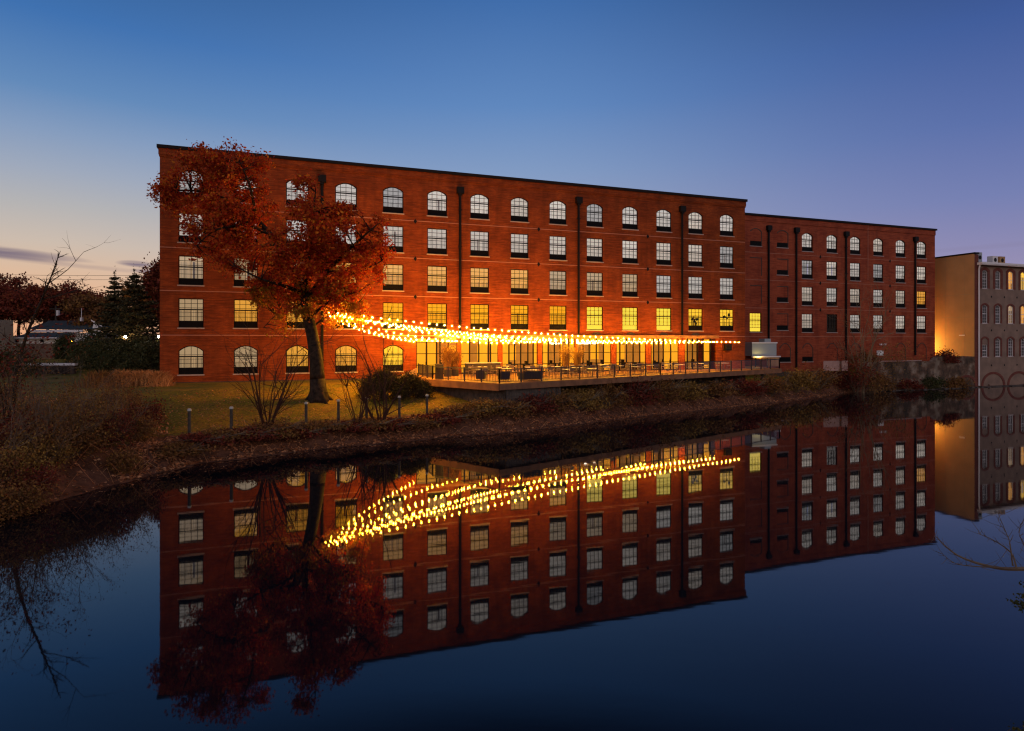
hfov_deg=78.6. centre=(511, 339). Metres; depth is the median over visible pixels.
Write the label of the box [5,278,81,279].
power line
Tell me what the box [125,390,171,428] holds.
tangled shrub
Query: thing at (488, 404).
bank brush
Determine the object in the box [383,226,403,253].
window
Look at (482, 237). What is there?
window
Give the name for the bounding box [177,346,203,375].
window
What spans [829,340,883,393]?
red shrub
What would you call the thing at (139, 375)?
ornamental grass
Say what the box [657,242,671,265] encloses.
window
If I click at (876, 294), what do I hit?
window
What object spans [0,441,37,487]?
tangled shrub
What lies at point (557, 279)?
window
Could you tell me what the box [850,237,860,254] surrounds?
window
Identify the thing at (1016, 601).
overhanging tree
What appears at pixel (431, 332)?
string light
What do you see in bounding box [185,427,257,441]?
bank brush
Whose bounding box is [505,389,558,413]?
bank brush
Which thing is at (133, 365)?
hedge bush
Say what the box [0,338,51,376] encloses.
hedge bush
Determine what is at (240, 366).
window
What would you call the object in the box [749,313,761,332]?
window
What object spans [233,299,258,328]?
window
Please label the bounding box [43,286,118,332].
autumn tree
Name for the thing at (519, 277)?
window
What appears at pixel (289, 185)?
window
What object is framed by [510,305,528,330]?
window
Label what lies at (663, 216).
window
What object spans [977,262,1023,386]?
grey mill building
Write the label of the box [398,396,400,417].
wooden bollard
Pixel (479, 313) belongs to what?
window
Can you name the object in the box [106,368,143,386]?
ornamental grass
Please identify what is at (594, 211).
window
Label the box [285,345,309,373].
window
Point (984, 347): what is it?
window
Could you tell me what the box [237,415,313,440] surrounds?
bank brush
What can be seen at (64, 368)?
terrace wall
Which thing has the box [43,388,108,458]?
twiggy shrub
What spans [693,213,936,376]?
brick annex
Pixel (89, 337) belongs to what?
hedge bush
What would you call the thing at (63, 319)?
autumn tree
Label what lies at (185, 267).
window
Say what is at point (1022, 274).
window
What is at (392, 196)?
window
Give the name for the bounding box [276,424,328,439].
bank brush
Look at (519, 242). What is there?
window
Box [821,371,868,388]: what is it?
bank brush
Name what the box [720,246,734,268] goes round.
window
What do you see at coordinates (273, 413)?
fallen leaves
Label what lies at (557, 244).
window
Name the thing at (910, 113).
sky
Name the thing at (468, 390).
river deck
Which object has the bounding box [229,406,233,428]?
wooden bollard
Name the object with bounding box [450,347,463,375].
grass planter
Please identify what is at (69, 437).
tangled shrub
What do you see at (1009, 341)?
window
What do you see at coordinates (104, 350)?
hedge bush
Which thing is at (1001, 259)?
air conditioner
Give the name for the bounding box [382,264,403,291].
window
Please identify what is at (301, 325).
window
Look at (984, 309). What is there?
window
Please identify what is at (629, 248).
window
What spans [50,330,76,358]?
hedge bush
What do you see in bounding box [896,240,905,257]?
window
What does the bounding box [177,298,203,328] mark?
window
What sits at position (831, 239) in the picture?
window
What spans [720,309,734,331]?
window
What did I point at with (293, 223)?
window
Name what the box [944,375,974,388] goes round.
wall scrub
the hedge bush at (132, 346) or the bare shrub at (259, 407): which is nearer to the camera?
the bare shrub at (259, 407)
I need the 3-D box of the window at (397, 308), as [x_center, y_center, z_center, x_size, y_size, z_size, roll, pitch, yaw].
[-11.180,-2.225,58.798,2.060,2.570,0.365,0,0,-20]
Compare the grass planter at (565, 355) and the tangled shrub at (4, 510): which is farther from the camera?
the grass planter at (565, 355)
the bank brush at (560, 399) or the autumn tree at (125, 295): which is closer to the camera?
the bank brush at (560, 399)
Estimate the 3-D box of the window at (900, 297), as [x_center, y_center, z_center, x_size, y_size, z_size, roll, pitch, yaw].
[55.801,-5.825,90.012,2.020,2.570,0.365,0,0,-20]
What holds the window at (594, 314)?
in the brick mill building at (524, 256)
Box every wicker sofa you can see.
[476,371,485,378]
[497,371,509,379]
[517,371,542,379]
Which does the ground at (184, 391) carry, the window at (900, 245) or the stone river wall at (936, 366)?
the stone river wall at (936, 366)
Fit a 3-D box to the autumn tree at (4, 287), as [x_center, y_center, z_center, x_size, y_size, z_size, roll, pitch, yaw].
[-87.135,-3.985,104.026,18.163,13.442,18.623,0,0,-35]
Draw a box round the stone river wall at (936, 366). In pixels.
[863,356,976,390]
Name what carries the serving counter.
on the river deck
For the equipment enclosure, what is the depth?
78.56 m
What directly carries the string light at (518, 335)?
hanging from the red oak tree at (360, 259)
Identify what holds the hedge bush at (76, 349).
on the ground at (184, 391)
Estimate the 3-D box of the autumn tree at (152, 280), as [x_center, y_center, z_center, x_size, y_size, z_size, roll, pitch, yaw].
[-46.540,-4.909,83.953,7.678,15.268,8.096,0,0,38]
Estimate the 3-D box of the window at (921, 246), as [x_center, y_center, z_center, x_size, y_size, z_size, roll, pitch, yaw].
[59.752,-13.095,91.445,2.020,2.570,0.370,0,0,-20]
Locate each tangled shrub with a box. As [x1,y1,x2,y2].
[0,407,69,454]
[0,414,73,467]
[0,422,65,486]
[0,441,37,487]
[0,449,68,497]
[0,469,51,526]
[2,406,99,455]
[29,436,81,470]
[30,415,96,461]
[40,397,123,445]
[45,412,111,454]
[49,372,149,419]
[59,403,140,449]
[61,365,162,422]
[67,412,127,456]
[79,396,135,429]
[98,444,152,475]
[118,408,168,441]
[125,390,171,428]
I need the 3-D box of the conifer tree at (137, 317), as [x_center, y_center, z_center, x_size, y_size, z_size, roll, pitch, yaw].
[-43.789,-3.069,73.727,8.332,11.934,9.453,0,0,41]
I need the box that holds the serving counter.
[465,362,500,373]
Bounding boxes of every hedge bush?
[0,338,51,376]
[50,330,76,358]
[55,335,102,368]
[56,325,113,355]
[64,334,145,371]
[81,349,137,373]
[108,332,156,369]
[116,355,155,371]
[125,333,159,372]
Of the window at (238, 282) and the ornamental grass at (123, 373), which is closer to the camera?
the ornamental grass at (123, 373)
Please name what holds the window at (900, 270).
in the brick annex
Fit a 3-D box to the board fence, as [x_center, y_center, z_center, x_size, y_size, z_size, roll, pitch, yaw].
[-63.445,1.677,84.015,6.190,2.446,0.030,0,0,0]
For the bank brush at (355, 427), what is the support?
on the ground at (184, 391)
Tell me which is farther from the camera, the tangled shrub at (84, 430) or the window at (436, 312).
the window at (436, 312)
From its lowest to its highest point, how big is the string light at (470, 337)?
2.562 m
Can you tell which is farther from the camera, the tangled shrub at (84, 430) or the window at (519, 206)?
the window at (519, 206)
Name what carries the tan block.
on the ground at (184, 391)
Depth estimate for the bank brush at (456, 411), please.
45.48 m
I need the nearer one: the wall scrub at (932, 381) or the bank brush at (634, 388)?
the bank brush at (634, 388)
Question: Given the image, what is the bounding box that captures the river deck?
[419,366,781,409]
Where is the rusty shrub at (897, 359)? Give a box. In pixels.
[874,335,931,387]
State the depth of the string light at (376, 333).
53.57 m
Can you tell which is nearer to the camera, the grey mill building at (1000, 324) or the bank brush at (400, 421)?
the bank brush at (400, 421)
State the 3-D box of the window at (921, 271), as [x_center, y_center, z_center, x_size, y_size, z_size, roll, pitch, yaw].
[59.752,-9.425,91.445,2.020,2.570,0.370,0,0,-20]
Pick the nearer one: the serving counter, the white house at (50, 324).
the serving counter
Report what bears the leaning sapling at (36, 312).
on the ground at (184, 391)
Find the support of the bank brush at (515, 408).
on the ground at (184, 391)
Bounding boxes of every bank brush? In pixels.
[166,430,237,444]
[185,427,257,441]
[209,423,285,442]
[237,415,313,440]
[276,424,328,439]
[285,418,360,431]
[326,418,380,433]
[334,415,401,431]
[376,416,419,430]
[395,416,449,430]
[404,409,477,424]
[418,404,495,418]
[441,397,510,416]
[469,397,545,417]
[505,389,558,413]
[538,389,584,411]
[561,385,611,411]
[580,375,638,409]
[602,374,664,406]
[637,372,690,402]
[664,380,713,400]
[695,379,745,396]
[720,375,774,396]
[748,368,796,397]
[772,361,822,392]
[801,363,846,390]
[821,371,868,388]
[845,348,889,366]
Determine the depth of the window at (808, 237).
84.23 m
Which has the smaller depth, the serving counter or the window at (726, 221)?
the serving counter
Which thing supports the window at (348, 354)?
in the brick mill building at (524, 256)
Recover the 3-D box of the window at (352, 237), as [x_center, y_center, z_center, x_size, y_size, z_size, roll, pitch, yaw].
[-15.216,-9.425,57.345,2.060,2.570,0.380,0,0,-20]
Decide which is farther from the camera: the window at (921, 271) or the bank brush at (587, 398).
the window at (921, 271)
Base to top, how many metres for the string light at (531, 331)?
2.541 m
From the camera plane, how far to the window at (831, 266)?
85.72 m
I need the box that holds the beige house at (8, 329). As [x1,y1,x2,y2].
[0,320,12,351]
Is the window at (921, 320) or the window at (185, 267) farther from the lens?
the window at (921, 320)
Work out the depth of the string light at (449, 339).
55.21 m
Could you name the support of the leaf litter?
on the ground at (184, 391)
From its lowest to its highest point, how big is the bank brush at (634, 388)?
3.012 m
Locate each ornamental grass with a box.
[74,369,119,387]
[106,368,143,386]
[125,369,158,385]
[139,369,175,386]
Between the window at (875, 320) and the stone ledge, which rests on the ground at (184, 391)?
the stone ledge
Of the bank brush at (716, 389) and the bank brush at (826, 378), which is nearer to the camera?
the bank brush at (716, 389)
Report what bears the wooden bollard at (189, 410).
on the ground at (184, 391)
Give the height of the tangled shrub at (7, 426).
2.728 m
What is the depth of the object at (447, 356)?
56.27 m
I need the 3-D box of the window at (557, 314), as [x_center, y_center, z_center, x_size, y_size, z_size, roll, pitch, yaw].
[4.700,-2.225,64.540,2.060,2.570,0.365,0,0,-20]
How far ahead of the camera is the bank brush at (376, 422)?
41.45 m
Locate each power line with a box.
[0,274,140,275]
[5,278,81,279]
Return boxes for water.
[0,386,1023,730]
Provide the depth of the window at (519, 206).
63.16 m
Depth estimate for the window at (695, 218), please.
70.34 m
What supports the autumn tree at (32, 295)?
on the ground at (184, 391)
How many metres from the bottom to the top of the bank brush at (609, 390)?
2.993 m
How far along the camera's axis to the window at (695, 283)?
70.35 m
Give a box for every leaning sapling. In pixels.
[0,236,119,420]
[0,304,91,439]
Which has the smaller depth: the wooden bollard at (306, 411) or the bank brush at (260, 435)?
the bank brush at (260, 435)
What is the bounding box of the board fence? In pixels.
[16,343,55,357]
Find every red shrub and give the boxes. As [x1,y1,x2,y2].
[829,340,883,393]
[844,363,893,394]
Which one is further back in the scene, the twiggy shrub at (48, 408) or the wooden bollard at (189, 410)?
the wooden bollard at (189, 410)
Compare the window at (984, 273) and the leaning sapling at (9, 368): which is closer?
the leaning sapling at (9, 368)
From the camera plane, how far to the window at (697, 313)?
70.34 m
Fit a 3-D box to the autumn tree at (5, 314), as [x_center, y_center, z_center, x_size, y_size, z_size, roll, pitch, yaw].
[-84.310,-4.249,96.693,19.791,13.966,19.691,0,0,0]
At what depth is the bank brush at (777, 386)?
69.08 m
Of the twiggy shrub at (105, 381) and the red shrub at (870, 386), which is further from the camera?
the red shrub at (870, 386)
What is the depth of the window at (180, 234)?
52.86 m
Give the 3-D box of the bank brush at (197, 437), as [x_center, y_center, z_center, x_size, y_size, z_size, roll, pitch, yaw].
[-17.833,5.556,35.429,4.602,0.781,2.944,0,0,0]
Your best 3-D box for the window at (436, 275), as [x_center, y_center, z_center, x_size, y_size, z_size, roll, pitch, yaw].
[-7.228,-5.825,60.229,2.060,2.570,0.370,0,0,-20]
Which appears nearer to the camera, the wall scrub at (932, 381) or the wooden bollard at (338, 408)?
the wooden bollard at (338, 408)
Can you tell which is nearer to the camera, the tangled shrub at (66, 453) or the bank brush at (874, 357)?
the tangled shrub at (66, 453)
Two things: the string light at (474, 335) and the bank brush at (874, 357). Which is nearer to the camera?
the string light at (474, 335)
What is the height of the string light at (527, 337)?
2.447 m
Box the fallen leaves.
[168,388,458,432]
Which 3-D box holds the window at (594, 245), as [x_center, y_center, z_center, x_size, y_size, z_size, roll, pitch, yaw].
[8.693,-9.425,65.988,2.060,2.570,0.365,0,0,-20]
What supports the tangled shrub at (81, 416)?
on the ground at (184, 391)
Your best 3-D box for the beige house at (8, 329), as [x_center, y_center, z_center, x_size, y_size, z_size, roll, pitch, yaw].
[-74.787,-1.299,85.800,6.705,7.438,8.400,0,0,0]
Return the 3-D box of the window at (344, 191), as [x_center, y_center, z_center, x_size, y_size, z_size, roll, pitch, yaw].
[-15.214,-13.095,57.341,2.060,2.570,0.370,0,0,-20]
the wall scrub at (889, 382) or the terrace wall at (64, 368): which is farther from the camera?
the wall scrub at (889, 382)
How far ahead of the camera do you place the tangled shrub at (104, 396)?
34.56 m
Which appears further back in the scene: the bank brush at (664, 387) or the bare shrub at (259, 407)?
the bank brush at (664, 387)
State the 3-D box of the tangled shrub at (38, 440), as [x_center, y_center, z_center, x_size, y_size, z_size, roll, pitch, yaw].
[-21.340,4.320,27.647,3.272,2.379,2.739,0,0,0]
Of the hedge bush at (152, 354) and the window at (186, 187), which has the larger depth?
the hedge bush at (152, 354)
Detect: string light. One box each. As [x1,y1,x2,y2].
[330,314,447,341]
[332,315,545,342]
[333,311,617,342]
[334,316,670,341]
[334,318,413,341]
[337,312,738,342]
[338,313,701,342]
[338,314,596,341]
[364,320,501,339]
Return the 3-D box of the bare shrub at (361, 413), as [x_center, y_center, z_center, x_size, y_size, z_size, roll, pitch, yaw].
[-10.007,2.247,41.472,6.211,8.089,4.470,0,0,0]
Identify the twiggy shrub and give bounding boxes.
[0,319,119,438]
[0,332,78,429]
[0,338,151,429]
[0,373,70,472]
[5,399,85,468]
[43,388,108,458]
[58,346,141,444]
[80,380,157,440]
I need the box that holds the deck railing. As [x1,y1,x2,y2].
[418,358,779,382]
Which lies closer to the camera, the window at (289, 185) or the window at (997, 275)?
the window at (289, 185)
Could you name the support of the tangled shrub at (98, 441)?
on the ground at (184, 391)
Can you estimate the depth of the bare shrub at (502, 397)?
46.99 m
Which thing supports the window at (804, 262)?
in the brick annex
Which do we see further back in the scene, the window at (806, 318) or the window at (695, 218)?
the window at (806, 318)
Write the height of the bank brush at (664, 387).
2.841 m
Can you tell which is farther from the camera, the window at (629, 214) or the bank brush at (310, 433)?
the window at (629, 214)
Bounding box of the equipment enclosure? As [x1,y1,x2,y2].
[745,339,780,365]
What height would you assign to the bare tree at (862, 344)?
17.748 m
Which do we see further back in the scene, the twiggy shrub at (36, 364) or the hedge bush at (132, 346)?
the hedge bush at (132, 346)
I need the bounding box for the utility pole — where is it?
[49,306,60,329]
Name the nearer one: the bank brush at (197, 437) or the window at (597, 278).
the bank brush at (197, 437)
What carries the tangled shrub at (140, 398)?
on the ground at (184, 391)
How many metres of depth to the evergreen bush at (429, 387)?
50.58 m
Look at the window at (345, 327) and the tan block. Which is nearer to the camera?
the window at (345, 327)
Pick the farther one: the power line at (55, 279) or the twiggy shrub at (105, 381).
the power line at (55, 279)
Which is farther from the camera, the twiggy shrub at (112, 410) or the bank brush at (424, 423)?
the bank brush at (424, 423)
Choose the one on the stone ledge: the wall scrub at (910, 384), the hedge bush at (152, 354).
the wall scrub at (910, 384)
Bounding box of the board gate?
[823,361,847,370]
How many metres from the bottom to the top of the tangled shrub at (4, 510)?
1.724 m
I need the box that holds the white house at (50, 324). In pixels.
[13,308,116,353]
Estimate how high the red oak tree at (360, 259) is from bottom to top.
19.801 m
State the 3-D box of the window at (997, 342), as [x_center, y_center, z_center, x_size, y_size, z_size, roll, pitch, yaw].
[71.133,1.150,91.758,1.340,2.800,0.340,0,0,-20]
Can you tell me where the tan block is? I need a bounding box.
[935,252,978,386]
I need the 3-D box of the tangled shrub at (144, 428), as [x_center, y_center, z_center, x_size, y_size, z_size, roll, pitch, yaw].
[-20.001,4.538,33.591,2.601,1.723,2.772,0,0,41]
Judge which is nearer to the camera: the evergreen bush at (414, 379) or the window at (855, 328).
the evergreen bush at (414, 379)
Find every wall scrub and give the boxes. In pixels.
[867,373,904,390]
[896,374,926,389]
[920,374,949,388]
[928,345,963,363]
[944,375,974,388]
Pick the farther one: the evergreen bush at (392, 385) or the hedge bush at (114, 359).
the hedge bush at (114, 359)
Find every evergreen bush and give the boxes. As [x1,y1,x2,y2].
[352,361,411,401]
[390,370,428,398]
[412,376,435,397]
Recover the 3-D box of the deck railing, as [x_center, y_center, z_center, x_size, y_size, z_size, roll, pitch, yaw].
[12.657,2.735,62.919,43.975,1.130,12.980,0,0,-31]
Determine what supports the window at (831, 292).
in the brick annex
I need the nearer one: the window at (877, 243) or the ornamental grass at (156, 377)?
the ornamental grass at (156, 377)
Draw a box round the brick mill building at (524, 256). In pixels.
[157,144,747,383]
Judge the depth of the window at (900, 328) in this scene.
90.12 m
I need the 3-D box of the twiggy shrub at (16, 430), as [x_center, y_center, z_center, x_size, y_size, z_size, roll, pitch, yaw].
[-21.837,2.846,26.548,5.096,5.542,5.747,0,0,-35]
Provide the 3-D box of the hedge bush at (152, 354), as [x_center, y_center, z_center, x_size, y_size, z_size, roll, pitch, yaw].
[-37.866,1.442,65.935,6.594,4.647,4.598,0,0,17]
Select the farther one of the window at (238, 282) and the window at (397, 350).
the window at (397, 350)
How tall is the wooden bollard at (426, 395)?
1.540 m
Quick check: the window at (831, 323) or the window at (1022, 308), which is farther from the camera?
the window at (1022, 308)
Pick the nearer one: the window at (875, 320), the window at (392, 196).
the window at (392, 196)
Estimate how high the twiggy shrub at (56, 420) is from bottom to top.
3.155 m
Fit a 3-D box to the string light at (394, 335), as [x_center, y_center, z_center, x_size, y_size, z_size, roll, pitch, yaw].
[-9.707,-0.932,54.030,0.133,2.260,15.455,0,0,35]
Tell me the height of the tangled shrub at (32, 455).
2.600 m
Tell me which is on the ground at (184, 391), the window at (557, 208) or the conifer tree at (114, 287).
the conifer tree at (114, 287)
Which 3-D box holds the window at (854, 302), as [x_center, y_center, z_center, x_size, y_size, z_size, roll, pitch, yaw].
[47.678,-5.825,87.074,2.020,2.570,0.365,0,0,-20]
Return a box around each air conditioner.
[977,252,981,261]
[987,256,997,262]
[998,256,1004,262]
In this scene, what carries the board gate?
on the ground at (184, 391)
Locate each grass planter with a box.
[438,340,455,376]
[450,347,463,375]
[557,342,572,373]
[571,344,586,372]
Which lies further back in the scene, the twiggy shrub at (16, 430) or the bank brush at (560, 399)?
the bank brush at (560, 399)
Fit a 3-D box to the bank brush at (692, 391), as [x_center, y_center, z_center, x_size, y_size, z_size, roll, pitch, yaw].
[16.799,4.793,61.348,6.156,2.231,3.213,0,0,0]
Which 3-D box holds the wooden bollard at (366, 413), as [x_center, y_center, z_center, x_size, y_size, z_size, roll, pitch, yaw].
[-9.900,4.674,42.600,0.223,1.540,0.229,0,0,0]
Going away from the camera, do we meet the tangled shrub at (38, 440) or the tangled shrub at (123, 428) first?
the tangled shrub at (38, 440)
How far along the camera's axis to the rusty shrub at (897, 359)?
84.02 m
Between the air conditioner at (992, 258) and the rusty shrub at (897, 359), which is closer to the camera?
the rusty shrub at (897, 359)
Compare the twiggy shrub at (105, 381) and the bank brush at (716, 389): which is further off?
the bank brush at (716, 389)
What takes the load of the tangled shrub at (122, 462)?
on the ground at (184, 391)
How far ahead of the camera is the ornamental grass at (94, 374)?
47.38 m
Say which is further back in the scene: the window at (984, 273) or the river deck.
the window at (984, 273)
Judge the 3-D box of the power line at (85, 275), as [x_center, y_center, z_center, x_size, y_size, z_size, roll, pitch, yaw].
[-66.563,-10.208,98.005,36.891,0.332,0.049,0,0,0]
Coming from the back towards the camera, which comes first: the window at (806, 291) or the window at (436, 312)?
the window at (806, 291)
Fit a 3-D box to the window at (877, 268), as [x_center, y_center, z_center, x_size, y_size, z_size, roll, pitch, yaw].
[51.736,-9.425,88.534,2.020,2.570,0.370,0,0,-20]
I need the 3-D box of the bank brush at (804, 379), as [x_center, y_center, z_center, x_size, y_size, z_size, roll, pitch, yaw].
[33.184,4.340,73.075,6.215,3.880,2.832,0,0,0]
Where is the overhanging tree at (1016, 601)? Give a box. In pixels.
[931,508,1023,730]
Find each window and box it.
[177,214,203,243]
[177,255,203,286]
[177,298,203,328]
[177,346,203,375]
[178,170,203,199]
[233,258,257,287]
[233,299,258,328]
[233,345,258,374]
[239,178,257,203]
[285,180,308,206]
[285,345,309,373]
[286,219,305,243]
[286,301,304,328]
[334,301,357,329]
[335,183,357,210]
[335,223,356,250]
[335,262,356,286]
[335,345,357,372]
[382,187,403,214]
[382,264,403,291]
[382,302,403,329]
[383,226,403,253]
[383,345,402,371]
[427,190,447,217]
[427,228,447,255]
[427,266,447,292]
[427,303,446,329]
[470,194,489,220]
[470,231,489,257]
[470,267,489,293]
[470,304,489,329]
[510,197,528,222]
[510,233,528,258]
[510,269,528,294]
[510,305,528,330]
[549,200,566,225]
[549,236,566,260]
[549,271,566,295]
[549,306,566,330]
[586,203,603,227]
[586,238,603,262]
[586,272,603,296]
[586,306,603,330]
[622,206,638,230]
[622,240,638,264]
[622,274,638,297]
[622,307,638,330]
[656,209,671,232]
[656,275,671,298]
[656,308,670,330]
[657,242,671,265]
[688,212,703,234]
[688,244,703,267]
[688,276,703,299]
[689,309,703,331]
[720,214,734,236]
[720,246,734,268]
[720,278,732,299]
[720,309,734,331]
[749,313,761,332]
[802,233,811,251]
[802,260,813,279]
[802,287,812,305]
[802,314,813,332]
[826,235,837,253]
[826,261,837,280]
[826,288,837,306]
[826,314,837,332]
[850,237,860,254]
[850,263,860,281]
[850,289,859,306]
[850,315,859,332]
[873,238,883,256]
[873,264,883,282]
[873,289,882,307]
[873,315,882,332]
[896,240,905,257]
[896,265,904,282]
[896,290,904,307]
[896,315,904,332]
[917,242,925,258]
[917,266,925,283]
[917,291,926,308]
[917,316,925,332]
[982,270,986,288]
[982,305,987,323]
[982,345,986,357]
[995,271,1000,289]
[995,305,999,323]
[995,338,999,356]
[1008,272,1012,289]
[1008,306,1012,323]
[1008,338,1013,356]
[1020,272,1023,290]
[1020,339,1023,356]
[1021,306,1023,324]
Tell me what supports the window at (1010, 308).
in the grey mill building at (1000, 324)
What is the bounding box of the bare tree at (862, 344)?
[821,263,906,392]
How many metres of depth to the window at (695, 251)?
70.36 m
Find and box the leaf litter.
[0,371,861,502]
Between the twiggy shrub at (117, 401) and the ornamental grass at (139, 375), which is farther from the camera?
the ornamental grass at (139, 375)
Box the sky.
[0,0,1023,335]
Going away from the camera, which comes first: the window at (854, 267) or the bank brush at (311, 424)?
the bank brush at (311, 424)
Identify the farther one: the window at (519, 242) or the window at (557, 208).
the window at (557, 208)
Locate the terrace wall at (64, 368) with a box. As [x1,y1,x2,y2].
[19,363,77,373]
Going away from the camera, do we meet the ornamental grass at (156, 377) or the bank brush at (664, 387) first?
the ornamental grass at (156, 377)
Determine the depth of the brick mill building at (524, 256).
61.97 m
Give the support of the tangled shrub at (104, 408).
on the ground at (184, 391)
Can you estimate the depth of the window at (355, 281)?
57.50 m
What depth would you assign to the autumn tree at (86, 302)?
97.52 m
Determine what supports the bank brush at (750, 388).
on the ground at (184, 391)
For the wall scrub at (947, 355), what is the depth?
87.83 m
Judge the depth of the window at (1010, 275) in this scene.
92.80 m
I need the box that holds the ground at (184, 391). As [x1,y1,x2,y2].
[0,336,989,513]
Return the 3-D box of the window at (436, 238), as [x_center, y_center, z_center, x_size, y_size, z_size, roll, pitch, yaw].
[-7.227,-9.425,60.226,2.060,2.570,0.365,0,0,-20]
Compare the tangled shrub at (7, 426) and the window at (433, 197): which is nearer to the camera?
the tangled shrub at (7, 426)
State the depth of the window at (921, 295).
91.52 m
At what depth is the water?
17.54 m
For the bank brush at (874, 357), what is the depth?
84.74 m
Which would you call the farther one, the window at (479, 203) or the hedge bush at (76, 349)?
the hedge bush at (76, 349)
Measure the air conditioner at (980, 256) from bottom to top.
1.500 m
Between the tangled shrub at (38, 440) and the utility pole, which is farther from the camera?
the utility pole
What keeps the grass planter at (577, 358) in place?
on the river deck
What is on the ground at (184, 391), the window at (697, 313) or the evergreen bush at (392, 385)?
the evergreen bush at (392, 385)
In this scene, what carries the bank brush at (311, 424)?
on the ground at (184, 391)
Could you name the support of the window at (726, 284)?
in the brick mill building at (524, 256)
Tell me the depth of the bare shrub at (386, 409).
41.99 m
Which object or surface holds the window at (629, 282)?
in the brick mill building at (524, 256)
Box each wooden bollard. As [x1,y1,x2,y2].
[187,408,191,432]
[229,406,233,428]
[304,402,307,422]
[337,399,339,421]
[365,397,367,417]
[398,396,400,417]
[425,394,428,412]
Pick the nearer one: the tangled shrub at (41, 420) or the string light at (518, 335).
the tangled shrub at (41, 420)
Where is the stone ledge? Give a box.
[882,384,1023,390]
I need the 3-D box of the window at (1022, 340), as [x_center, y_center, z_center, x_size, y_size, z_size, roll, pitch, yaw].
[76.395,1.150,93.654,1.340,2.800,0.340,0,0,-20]
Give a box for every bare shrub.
[199,307,369,429]
[314,329,402,434]
[331,299,426,431]
[485,381,533,414]
[542,358,568,394]
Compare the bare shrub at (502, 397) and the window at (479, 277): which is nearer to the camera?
the bare shrub at (502, 397)
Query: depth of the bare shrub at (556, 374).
51.28 m
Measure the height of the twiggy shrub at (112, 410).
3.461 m
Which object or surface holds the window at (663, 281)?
in the brick mill building at (524, 256)
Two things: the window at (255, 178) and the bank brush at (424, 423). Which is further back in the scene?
the window at (255, 178)
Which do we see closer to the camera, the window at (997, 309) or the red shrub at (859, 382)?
the red shrub at (859, 382)
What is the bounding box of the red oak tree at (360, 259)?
[146,137,397,403]
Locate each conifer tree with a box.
[86,269,133,347]
[92,266,159,351]
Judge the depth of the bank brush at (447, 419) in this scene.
44.19 m
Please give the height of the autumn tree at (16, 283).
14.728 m
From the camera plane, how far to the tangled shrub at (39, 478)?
25.61 m
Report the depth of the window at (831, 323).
85.79 m
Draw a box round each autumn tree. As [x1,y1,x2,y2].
[0,271,67,338]
[0,277,100,329]
[0,279,34,319]
[0,291,43,322]
[35,285,102,331]
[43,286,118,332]
[55,289,135,332]
[116,277,159,338]
[130,252,159,321]

